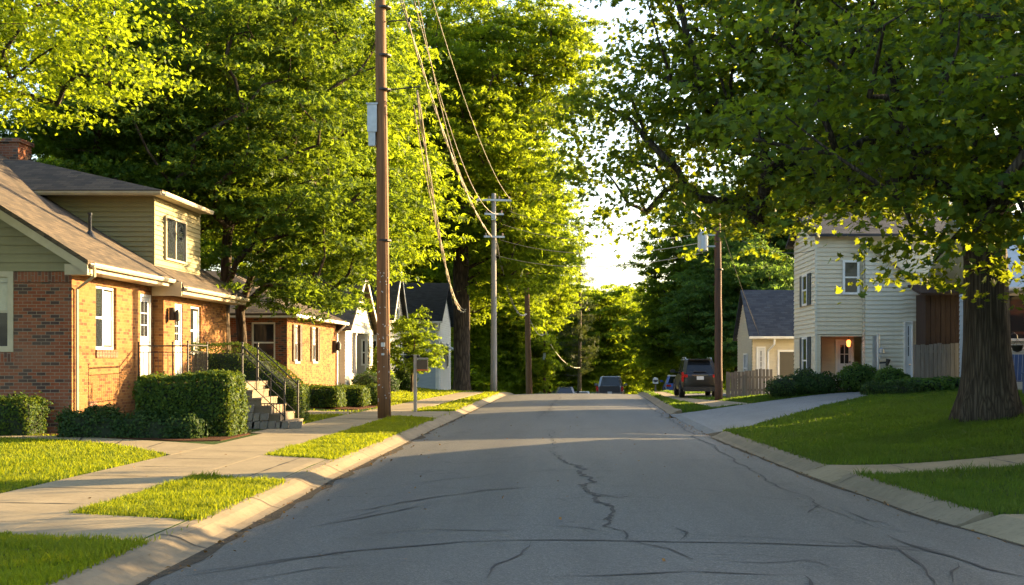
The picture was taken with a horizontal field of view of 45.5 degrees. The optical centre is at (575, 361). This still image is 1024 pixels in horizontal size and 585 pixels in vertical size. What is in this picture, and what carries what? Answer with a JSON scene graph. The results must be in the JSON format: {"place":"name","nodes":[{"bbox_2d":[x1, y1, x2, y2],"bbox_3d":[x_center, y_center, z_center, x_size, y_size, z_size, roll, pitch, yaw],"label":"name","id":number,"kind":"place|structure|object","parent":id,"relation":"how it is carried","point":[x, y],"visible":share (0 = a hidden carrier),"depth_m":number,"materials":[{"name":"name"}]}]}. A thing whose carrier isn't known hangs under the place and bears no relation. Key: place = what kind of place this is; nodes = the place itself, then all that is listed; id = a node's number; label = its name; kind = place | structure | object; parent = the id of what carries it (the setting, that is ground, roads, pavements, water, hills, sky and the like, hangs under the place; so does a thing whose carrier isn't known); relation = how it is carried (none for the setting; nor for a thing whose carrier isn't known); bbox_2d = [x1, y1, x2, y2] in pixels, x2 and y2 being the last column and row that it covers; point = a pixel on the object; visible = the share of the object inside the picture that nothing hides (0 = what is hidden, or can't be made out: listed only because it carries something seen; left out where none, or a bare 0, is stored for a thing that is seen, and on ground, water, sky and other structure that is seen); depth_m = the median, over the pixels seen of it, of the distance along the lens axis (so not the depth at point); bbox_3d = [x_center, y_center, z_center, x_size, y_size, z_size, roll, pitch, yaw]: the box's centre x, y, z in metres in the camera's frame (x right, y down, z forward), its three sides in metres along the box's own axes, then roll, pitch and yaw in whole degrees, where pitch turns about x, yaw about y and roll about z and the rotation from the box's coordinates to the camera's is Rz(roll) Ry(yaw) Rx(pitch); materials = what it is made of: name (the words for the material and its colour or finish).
{"place":"outdoors","nodes":[
{"label":"outdoors","id":0,"kind":"place"},
{"bbox_2d":[3,513,205,540],"bbox_3d":[-4.697,1.704,12.250,1.706,0.117,2.100,0,0,0],"label":"driveway apron","id":1,"kind":"object","parent":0,"point":[115,525],"visible":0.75,"depth_m":12.28,"materials":[{"name":"concrete"}]},
{"bbox_2d":[0,435,212,454],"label":"front path","id":2,"kind":"structure","parent":0,"point":[170,448],"depth_m":24.17,"materials":[{"name":"concrete"}]},
{"bbox_2d":[0,405,460,584],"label":"grass","id":3,"kind":"structure","parent":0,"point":[201,492],"depth_m":13.77,"materials":[{"name":"plant"}]},
{"bbox_2d":[0,392,482,531],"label":"sidewalk","id":4,"kind":"structure","parent":0,"point":[26,506],"depth_m":18.23,"materials":[{"name":"concrete"}]},
{"bbox_2d":[204,455,328,478],"bbox_3d":[-4.755,1.708,19.250,1.589,0.122,4.700,0,0,0],"label":"driveway apron","id":5,"kind":"object","parent":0,"point":[272,466],"visible":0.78,"depth_m":19.21,"materials":[{"name":"concrete"}]},
{"bbox_2d":[308,411,356,414],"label":"house path","id":6,"kind":"structure","parent":0,"point":[332,412],"depth_m":38.95,"materials":[{"name":"concrete"}]},
{"bbox_2d":[302,387,505,423],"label":"grass","id":7,"kind":"structure","parent":0,"point":[400,396],"depth_m":53.85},
{"bbox_2d":[400,411,448,416],"bbox_3d":[-4.813,1.705,38.300,1.475,0.114,5.400,0,0,0],"label":"driveway apron","id":8,"kind":"object","parent":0,"point":[427,413],"visible":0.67,"depth_m":38.98,"materials":[{"name":"concrete"}]},
{"bbox_2d":[0,0,1022,291],"label":"sky","id":9,"kind":"structure","parent":0,"point":[603,276],"materials":[{"name":"white"}]},
{"bbox_2d":[0,389,1023,584],"bbox_3d":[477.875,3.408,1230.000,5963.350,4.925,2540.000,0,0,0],"label":"ground","id":10,"kind":"structure","parent":0,"point":[252,434],"depth_m":19.97,"materials":[{"name":"soil"}]},
{"bbox_2d":[0,432,168,492],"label":"grass","id":11,"kind":"structure","parent":10,"relation":"on","point":[19,448],"depth_m":20.36,"materials":[{"name":"plant"}]},
{"bbox_2d":[0,0,239,141],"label":"maple tree","id":12,"kind":"object","parent":10,"relation":"on","point":[14,23],"visible":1,"depth_m":23.46,"materials":[{"name":"green plant"}]},
{"bbox_2d":[30,2,249,270],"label":"shade tree","id":13,"kind":"object","parent":10,"relation":"on","point":[203,265],"depth_m":68.24,"materials":[{"name":"green plant"}]},
{"bbox_2d":[34,432,249,440],"bbox_3d":[-10.475,1.656,26.884,6.250,0.082,3.720,0,0,0],"label":"mulch bed","id":14,"kind":"object","parent":10,"relation":"on","point":[216,438],"visible":0.27,"depth_m":25.68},
{"bbox_2d":[0,390,52,435],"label":"shrub","id":15,"kind":"object","parent":14,"relation":"on","point":[18,415],"visible":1,"depth_m":26.85,"materials":[{"name":"green plant"}]},
{"bbox_2d":[52,399,216,438],"bbox_3d":[-9.524,1.235,26.322,3.609,0.904,1.164,0,0,9],"label":"hedge","id":16,"kind":"object","parent":14,"relation":"on","point":[105,421],"visible":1,"depth_m":26.02,"materials":[{"name":"green plant"}]},
{"bbox_2d":[128,367,250,435],"bbox_3d":[-8.526,0.903,27.094,2.371,1.568,1.705,0,0,0],"label":"hedge","id":17,"kind":"object","parent":14,"relation":"on","point":[214,397],"visible":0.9,"depth_m":26.45,"materials":[{"name":"green plant"}]},
{"bbox_2d":[0,138,301,431],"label":"brick house","id":18,"kind":"structure","parent":10,"relation":"on","point":[110,291],"depth_m":31.14,"materials":[{"name":"orange brick"}]},
{"bbox_2d":[0,271,14,351],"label":"window","id":19,"kind":"structure","parent":18,"relation":"in","point":[6,277],"depth_m":27.98,"materials":[{"name":"white glass"}]},
{"bbox_2d":[96,285,113,349],"bbox_3d":[-11.675,-1.080,30.060,0.050,1.560,1.320,0,0,0],"label":"window","id":20,"kind":"structure","parent":18,"relation":"in","point":[104,295],"depth_m":30.19,"materials":[{"name":"white glass"}]},
{"bbox_2d":[141,297,149,374],"bbox_3d":[-11.624,-0.645,32.850,0.092,2.210,0.720,0,0,0],"label":"door","id":21,"kind":"structure","parent":18,"relation":"in","point":[144,300],"depth_m":32.94,"materials":[{"name":"paint"}]},
{"bbox_2d":[164,215,186,263],"bbox_3d":[-11.536,-3.500,35.150,0.060,1.240,1.800,0,0,0],"label":"window","id":22,"kind":"structure","parent":18,"relation":"in","point":[175,230],"depth_m":35.12,"materials":[{"name":"grey glass"}]},
{"bbox_2d":[175,306,180,373],"bbox_3d":[-11.354,-0.560,34.700,0.092,2.040,0.560,0,0,0],"label":"door","id":23,"kind":"structure","parent":18,"relation":"in","point":[177,323],"depth_m":34.76,"materials":[{"name":"white wood"}]},
{"bbox_2d":[191,306,198,350],"bbox_3d":[-11.385,-0.925,36.250,0.050,1.450,1.000,0,0,0],"label":"window","id":24,"kind":"structure","parent":18,"relation":"in","point":[194,310],"depth_m":36.40,"materials":[{"name":"white glass"}]},
{"bbox_2d":[0,0,453,352],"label":"maple tree","id":25,"kind":"object","parent":10,"relation":"on","point":[181,137],"visible":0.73,"depth_m":39.98,"materials":[{"name":"green plant"}]},
{"bbox_2d":[186,341,310,421],"bbox_3d":[-8.843,0.564,32.915,3.286,2.247,1.043,0,0,0],"label":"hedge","id":26,"kind":"object","parent":10,"relation":"on","point":[222,360],"visible":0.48,"depth_m":32.53,"materials":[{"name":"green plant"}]},
{"bbox_2d":[241,342,302,428],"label":"front steps","id":27,"kind":"structure","parent":10,"relation":"on","point":[265,411],"depth_m":29.76,"materials":[{"name":"concrete"}]},
{"bbox_2d":[206,271,376,388],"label":"brick house","id":28,"kind":"structure","parent":10,"relation":"on","point":[315,353],"depth_m":50.62,"materials":[{"name":"orange brick"}]},
{"bbox_2d":[252,322,274,365],"bbox_3d":[-11.800,-0.680,46.025,1.020,1.640,0.150,0,0,0],"label":"window","id":29,"kind":"structure","parent":28,"relation":"in","point":[263,333],"depth_m":46.09,"materials":[{"name":"black glass"}]},
{"bbox_2d":[293,324,301,363],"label":"window","id":30,"kind":"structure","parent":28,"relation":"in","point":[295,327],"depth_m":47.88,"materials":[{"name":"white glass"}]},
{"bbox_2d":[311,326,319,363],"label":"window","id":31,"kind":"structure","parent":28,"relation":"in","point":[313,329],"depth_m":51.18,"materials":[{"name":"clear glass"}]},
{"bbox_2d":[102,0,489,304],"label":"shade tree","id":32,"kind":"object","parent":10,"relation":"on","point":[406,160],"visible":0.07,"depth_m":60.16,"materials":[{"name":"green plant"}]},
{"bbox_2d":[237,269,407,382],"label":"white house","id":33,"kind":"structure","parent":10,"relation":"on","point":[397,298],"depth_m":65.74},
{"bbox_2d":[361,339,376,365],"bbox_3d":[-11.000,-0.500,64.939,0.900,1.400,0.050,0,0,0],"label":"window","id":34,"kind":"structure","parent":33,"relation":"in","point":[362,340],"depth_m":64.95,"materials":[{"name":"grey glass"}]},
{"bbox_2d":[311,405,376,409],"bbox_3d":[-8.500,1.533,44.309,2.600,0.330,6.133,0,0,0],"label":"mulch bed","id":35,"kind":"object","parent":10,"relation":"on","point":[352,407],"visible":0.27,"depth_m":42.17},
{"bbox_2d":[301,384,347,407],"bbox_3d":[-8.899,1.171,41.915,1.942,0.857,1.476,0,0,0],"label":"hedge","id":36,"kind":"object","parent":35,"relation":"on","point":[325,395],"visible":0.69,"depth_m":41.37,"materials":[{"name":"green plant"}]},
{"bbox_2d":[331,383,371,406],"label":"hedge","id":37,"kind":"object","parent":35,"relation":"on","point":[357,396],"visible":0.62,"depth_m":43.28,"materials":[{"name":"green plant"}]},
{"bbox_2d":[364,382,376,405],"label":"shrub","id":38,"kind":"object","parent":35,"relation":"on","point":[372,386],"visible":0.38,"depth_m":44.88,"materials":[{"name":"green plant"}]},
{"bbox_2d":[350,369,401,391],"bbox_3d":[-9.237,0.907,56.919,2.676,1.153,1.700,0,0,-44],"label":"shrub","id":39,"kind":"object","parent":10,"relation":"on","point":[364,379],"visible":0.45,"depth_m":56.34,"materials":[{"name":"green plant"}]},
{"bbox_2d":[365,346,394,378],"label":"shrub","id":40,"kind":"object","parent":10,"relation":"on","point":[373,367],"visible":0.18,"depth_m":58.79,"materials":[{"name":"green plant"}]},
{"bbox_2d":[302,244,474,305],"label":"shade tree","id":41,"kind":"object","parent":10,"relation":"on","point":[411,275],"depth_m":101.48,"materials":[{"name":"green plant"}]},
{"bbox_2d":[366,0,420,417],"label":"utility pole","id":42,"kind":"object","parent":10,"relation":"on","point":[377,130],"visible":1,"depth_m":35.45,"materials":[{"name":"brown wood"}]},
{"bbox_2d":[413,105,465,309],"bbox_3d":[-5.826,-5.275,56.098,0.032,4.479,40.862,0,0,-3],"label":"power line","id":43,"kind":"object","parent":42,"relation":"attached to","point":[427,185],"visible":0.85,"depth_m":41.06,"materials":[{"name":"metal"}]},
{"bbox_2d":[416,90,465,312],"bbox_3d":[-5.801,-5.381,56.098,0.126,5.158,40.876,0,0,-3],"label":"power line","id":44,"kind":"object","parent":42,"relation":"attached to","point":[427,162],"visible":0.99,"depth_m":42.24,"materials":[{"name":"rubber"}]},
{"bbox_2d":[418,1,477,201],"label":"power line","id":45,"kind":"object","parent":42,"relation":"attached to","point":[437,93],"visible":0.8,"depth_m":44.07,"materials":[{"name":"metal"}]},
{"bbox_2d":[392,360,418,390],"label":"shrub","id":46,"kind":"object","parent":10,"relation":"on","point":[403,377],"visible":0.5,"depth_m":63.01,"materials":[{"name":"green plant"}]},
{"bbox_2d":[370,307,450,391],"bbox_3d":[-8.408,-0.587,61.882,4.227,4.590,3.255,0,0,0],"label":"yard tree","id":47,"kind":"object","parent":10,"relation":"on","point":[410,325],"visible":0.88,"depth_m":61.60,"materials":[{"name":"green plant"}]},
{"bbox_2d":[413,355,427,411],"bbox_3d":[-5.122,0.763,40.200,0.485,2.000,0.208,0,0,0],"label":"sign post","id":48,"kind":"object","parent":10,"relation":"on","point":[420,365],"visible":0.95,"depth_m":40.15,"materials":[{"name":"metal"}]},
{"bbox_2d":[403,283,453,389],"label":"grey house","id":49,"kind":"structure","parent":10,"relation":"on","point":[435,299],"depth_m":79.22,"materials":[{"name":"blue"}]},
{"bbox_2d":[334,0,619,390],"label":"shade tree","id":50,"kind":"object","parent":10,"relation":"on","point":[484,52],"visible":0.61,"depth_m":73.59,"materials":[{"name":"green plant"}]},
{"bbox_2d":[404,107,571,349],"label":"shade tree","id":51,"kind":"object","parent":10,"relation":"on","point":[437,275],"visible":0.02,"depth_m":95.73,"materials":[{"name":"green plant"}]},
{"bbox_2d":[477,193,511,390],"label":"utility pole","id":52,"kind":"object","parent":10,"relation":"on","point":[493,199],"visible":0.96,"depth_m":69.86,"materials":[{"name":"grey wood"}]},
{"bbox_2d":[400,0,491,236],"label":"power line","id":53,"kind":"object","parent":52,"relation":"attached to","point":[415,47],"visible":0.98,"depth_m":44.31,"materials":[{"name":"metal"}]},
{"bbox_2d":[414,0,494,213],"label":"power line","id":54,"kind":"object","parent":52,"relation":"attached to","point":[442,102],"visible":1,"depth_m":43.37,"materials":[{"name":"rubber"}]},
{"bbox_2d":[433,1,507,195],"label":"power line","id":55,"kind":"object","parent":52,"relation":"attached to","point":[462,93],"visible":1,"depth_m":44.77,"materials":[{"name":"rubber"}]},
{"bbox_2d":[451,327,549,390],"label":"shade tree","id":56,"kind":"object","parent":10,"relation":"on","point":[483,386],"visible":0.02,"depth_m":130.38,"materials":[{"name":"green plant"}]},
{"bbox_2d":[451,288,573,393],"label":"shade tree","id":57,"kind":"object","parent":10,"relation":"on","point":[511,367],"visible":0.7,"depth_m":105.29,"materials":[{"name":"green plant"}]},
{"bbox_2d":[520,264,531,393],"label":"utility pole","id":58,"kind":"object","parent":10,"relation":"on","point":[528,351],"visible":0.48,"depth_m":92.82,"materials":[{"name":"brown wood"}]},
{"bbox_2d":[470,181,597,332],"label":"shade tree","id":59,"kind":"object","parent":10,"relation":"on","point":[557,302],"visible":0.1,"depth_m":122.52,"materials":[{"name":"green plant"}]},
{"bbox_2d":[553,219,600,390],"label":"pine tree","id":60,"kind":"object","parent":10,"relation":"on","point":[580,328],"visible":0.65,"depth_m":130.80,"materials":[{"name":"green plant"}]},
{"bbox_2d":[545,282,651,393],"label":"shade tree","id":61,"kind":"object","parent":10,"relation":"on","point":[610,306],"visible":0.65,"depth_m":135.41,"materials":[{"name":"green plant"}]},
{"bbox_2d":[605,280,659,385],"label":"shade tree","id":62,"kind":"object","parent":10,"relation":"on","point":[635,294],"visible":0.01,"depth_m":155.83,"materials":[{"name":"green plant"}]},
{"bbox_2d":[660,374,675,390],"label":"parked car","id":63,"kind":"object","parent":10,"relation":"on","point":[668,382],"visible":0.29,"depth_m":83.18,"materials":[{"name":"blue paint"}]},
{"bbox_2d":[619,280,734,391],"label":"shade tree","id":64,"kind":"object","parent":10,"relation":"on","point":[648,384],"visible":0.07,"depth_m":111.30,"materials":[{"name":"green plant"}]},
{"bbox_2d":[605,178,790,377],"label":"shade tree","id":65,"kind":"object","parent":10,"relation":"on","point":[655,341],"visible":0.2,"depth_m":89.83,"materials":[{"name":"green plant"}]},
{"bbox_2d":[698,218,722,399],"bbox_3d":[5.428,-2.064,49.252,1.037,7.854,0.425,0,0,0],"label":"utility pole","id":66,"kind":"object","parent":10,"relation":"on","point":[702,241],"visible":0.81,"depth_m":49.17,"materials":[{"name":"brown wood"}]},
{"bbox_2d":[502,224,691,241],"bbox_3d":[0.439,-6.539,59.626,0.029,2.749,22.750,0,0,-24],"label":"power line","id":67,"kind":"object","parent":66,"relation":"attached to","point":[591,240],"visible":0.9,"depth_m":59.12,"materials":[{"name":"metal"}]},
{"bbox_2d":[497,253,700,266],"bbox_3d":[0.289,-5.224,59.626,0.029,1.780,22.875,0,0,-25],"label":"power line","id":68,"kind":"object","parent":66,"relation":"attached to","point":[594,266],"visible":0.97,"depth_m":58.52,"materials":[{"name":"metal"}]},
{"bbox_2d":[502,240,697,253],"bbox_3d":[0.389,-5.907,59.626,0.029,2.214,22.791,0,0,-24],"label":"power line","id":69,"kind":"object","parent":66,"relation":"attached to","point":[604,253],"visible":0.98,"depth_m":57.54,"materials":[{"name":"rubber"}]},
{"bbox_2d":[656,227,793,387],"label":"shade tree","id":70,"kind":"object","parent":10,"relation":"on","point":[767,275],"visible":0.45,"depth_m":78.56,"materials":[{"name":"green plant"}]},
{"bbox_2d":[640,388,856,412],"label":"grass","id":71,"kind":"structure","parent":10,"relation":"on","point":[684,405],"depth_m":46.01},
{"bbox_2d":[726,369,772,396],"bbox_3d":[7.260,0.971,51.073,1.952,1.360,0.161,0,0,12],"label":"board fence","id":72,"kind":"object","parent":10,"relation":"on","point":[748,377],"visible":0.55,"depth_m":51.00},
{"bbox_2d":[502,0,1023,423],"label":"maple tree","id":73,"kind":"object","parent":10,"relation":"on","point":[932,140],"visible":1,"depth_m":19.18,"materials":[{"name":"green plant"}]},
{"bbox_2d":[733,290,793,394],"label":"white house","id":74,"kind":"structure","parent":10,"relation":"on","point":[770,345],"depth_m":56.57,"materials":[{"name":"beige"}]},
{"bbox_2d":[758,348,763,393],"bbox_3d":[8.490,0.525,55.945,0.300,2.330,0.038,0,0,0],"label":"door","id":75,"kind":"structure","parent":74,"relation":"in","point":[760,350],"depth_m":55.93,"materials":[{"name":"paint"}]},
{"bbox_2d":[777,350,793,378],"bbox_3d":[9.725,0.125,55.939,0.950,1.350,0.050,0,0,0],"label":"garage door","id":76,"kind":"structure","parent":74,"relation":"in","point":[785,358],"depth_m":55.95,"materials":[{"name":"beige paint"}]},
{"bbox_2d":[685,143,894,355],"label":"shade tree","id":77,"kind":"object","parent":10,"relation":"on","point":[782,239],"visible":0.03,"depth_m":86.23,"materials":[{"name":"green plant"}]},
{"bbox_2d":[763,367,820,397],"bbox_3d":[7.915,0.781,44.463,2.254,1.169,1.404,0,0,-14],"label":"shrub","id":78,"kind":"object","parent":10,"relation":"on","point":[786,386],"visible":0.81,"depth_m":44.11,"materials":[{"name":"green plant"}]},
{"bbox_2d":[798,371,840,394],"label":"shrub","id":79,"kind":"object","parent":10,"relation":"on","point":[823,383],"visible":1,"depth_m":43.81,"materials":[{"name":"green plant"}]},
{"bbox_2d":[836,362,877,391],"bbox_3d":[10.177,0.566,43.936,1.635,1.163,1.199,0,0,0],"label":"shrub","id":80,"kind":"object","parent":10,"relation":"on","point":[853,377],"visible":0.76,"depth_m":43.62,"materials":[{"name":"green plant"}]},
{"bbox_2d":[786,212,947,390],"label":"house","id":81,"kind":"structure","parent":10,"relation":"on","point":[832,336],"depth_m":44.98,"materials":[{"name":"paint"}]},
{"bbox_2d":[800,273,810,306],"bbox_3d":[8.790,-2.750,46.850,0.052,1.200,2.120,0,0,0],"label":"window","id":82,"kind":"structure","parent":81,"relation":"in","point":[804,279],"depth_m":46.73,"materials":[{"name":"white glass"}]},
{"bbox_2d":[800,337,810,372],"bbox_3d":[8.790,-0.050,46.850,0.052,1.800,2.120,0,0,0],"label":"window","id":83,"kind":"structure","parent":81,"relation":"in","point":[805,346],"depth_m":46.73,"materials":[{"name":"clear glass"}]},
{"bbox_2d":[838,341,850,379],"bbox_3d":[10.190,0.105,46.269,0.540,1.770,0.090,0,0,0],"label":"door","id":84,"kind":"structure","parent":81,"relation":"in","point":[844,352],"depth_m":46.28,"materials":[{"name":"paint"}]},
{"bbox_2d":[843,260,859,294],"bbox_3d":[10.140,-3.115,44.939,0.620,1.270,0.050,0,0,0],"label":"window","id":85,"kind":"structure","parent":81,"relation":"in","point":[851,269],"depth_m":44.95,"materials":[{"name":"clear glass"}]},
{"bbox_2d":[906,322,910,374],"bbox_3d":[12.155,-0.175,44.569,0.230,2.530,0.090,0,0,0],"label":"door","id":86,"kind":"structure","parent":81,"relation":"in","point":[908,324],"depth_m":44.58,"materials":[{"name":"paint"}]},
{"bbox_2d":[877,334,889,369],"bbox_3d":[11.177,0.017,44.258,0.502,2.050,0.195,0,0,0],"label":"meter post","id":87,"kind":"object","parent":10,"relation":"on","point":[881,350],"visible":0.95,"depth_m":44.25,"materials":[{"name":"metal"}]},
{"bbox_2d":[859,378,924,394],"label":"hedge","id":88,"kind":"object","parent":10,"relation":"on","point":[890,387],"visible":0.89,"depth_m":39.20,"materials":[{"name":"green plant"}]},
{"bbox_2d":[872,365,911,383],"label":"shrub","id":89,"kind":"object","parent":10,"relation":"on","point":[884,374],"visible":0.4,"depth_m":42.02,"materials":[{"name":"green plant"}]},
{"bbox_2d":[885,375,959,391],"bbox_3d":[12.339,0.766,40.584,4.445,0.659,1.722,0,0,-12],"label":"ground plant","id":90,"kind":"object","parent":10,"relation":"on","point":[938,383],"visible":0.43,"depth_m":40.09,"materials":[{"name":"green plant"}]},
{"bbox_2d":[908,285,962,376],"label":"plank shed","id":91,"kind":"structure","parent":10,"relation":"on","point":[937,318],"depth_m":42.90,"materials":[{"name":"wood"}]},
{"bbox_2d":[914,343,959,378],"bbox_3d":[13.937,0.215,41.967,4.537,1.772,0.153,0,0,3],"label":"board fence","id":92,"kind":"object","parent":10,"relation":"on","point":[945,352],"visible":0.21,"depth_m":41.96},
{"bbox_2d":[925,220,1023,389],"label":"blue house","id":93,"kind":"structure","parent":10,"relation":"on","point":[1016,320],"depth_m":39.00,"materials":[{"name":"blue"}]},
{"bbox_2d":[1009,293,1023,340],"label":"window","id":94,"kind":"structure","parent":93,"relation":"in","point":[1016,316],"depth_m":38.15,"materials":[{"name":"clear glass"}]},
{"bbox_2d":[1012,354,1023,393],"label":"lawn chair","id":95,"kind":"object","parent":10,"relation":"on","point":[1019,367],"visible":0.33,"depth_m":35.64,"materials":[{"name":"blue plastic"}]},
{"bbox_2d":[136,393,1023,584],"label":"road","id":96,"kind":"structure","parent":0,"point":[702,508],"depth_m":13.35,"materials":[{"name":"asphalt"}]},
{"bbox_2d":[46,392,512,584],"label":"kerb","id":97,"kind":"structure","parent":96,"relation":"on","point":[152,557],"depth_m":13.05,"materials":[{"name":"concrete"}]},
{"bbox_2d":[5,408,1022,584],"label":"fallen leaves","id":98,"kind":"object","parent":96,"relation":"on","point":[560,518],"visible":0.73,"depth_m":16.88,"materials":[{"name":"yellow plant"}]},
{"bbox_2d":[552,387,578,392],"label":"parked car","id":99,"kind":"object","parent":96,"relation":"on","point":[565,389],"visible":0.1,"depth_m":96.41,"materials":[{"name":"blue paint"}]},
{"bbox_2d":[595,376,626,393],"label":"pickup truck","id":100,"kind":"object","parent":96,"relation":"on","point":[610,384],"visible":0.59,"depth_m":89.35,"materials":[{"name":"grey paint"}]},
{"bbox_2d":[638,392,993,526],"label":"kerb","id":101,"kind":"structure","parent":96,"relation":"on","point":[927,506],"depth_m":16.62,"materials":[{"name":"concrete"}]},
{"bbox_2d":[655,392,750,406],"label":"sidewalk","id":102,"kind":"structure","parent":0,"point":[713,403],"depth_m":48.70,"materials":[{"name":"concrete"}]},
{"bbox_2d":[685,392,737,397],"bbox_3d":[8.475,1.512,57.750,7.050,0.424,8.500,0,0,0],"label":"parking pad","id":103,"kind":"object","parent":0,"point":[698,395],"visible":0.13,"depth_m":58.90,"materials":[{"name":"concrete"}]},
{"bbox_2d":[670,357,714,396],"bbox_3d":[5.600,0.714,57.269,2.180,1.829,4.758,0,0,0],"label":"parked suv","id":104,"kind":"object","parent":103,"relation":"on","point":[695,375],"visible":0.91,"depth_m":55.19,"materials":[{"name":"black paint"}]},
{"bbox_2d":[670,391,864,435],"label":"shared driveway","id":105,"kind":"structure","parent":0,"point":[712,422],"depth_m":38.20,"materials":[{"name":"concrete"}]},
{"bbox_2d":[723,387,1023,515],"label":"grass","id":106,"kind":"structure","parent":0,"point":[927,410],"depth_m":22.64,"materials":[{"name":"plant"}]},
{"bbox_2d":[803,453,1023,482],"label":"path","id":107,"kind":"structure","parent":0,"point":[829,473],"depth_m":18.71,"materials":[{"name":"concrete"}]},
{"bbox_2d":[961,514,1023,544],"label":"driveway","id":108,"kind":"structure","parent":0,"point":[1008,527],"depth_m":12.79,"materials":[{"name":"concrete"}]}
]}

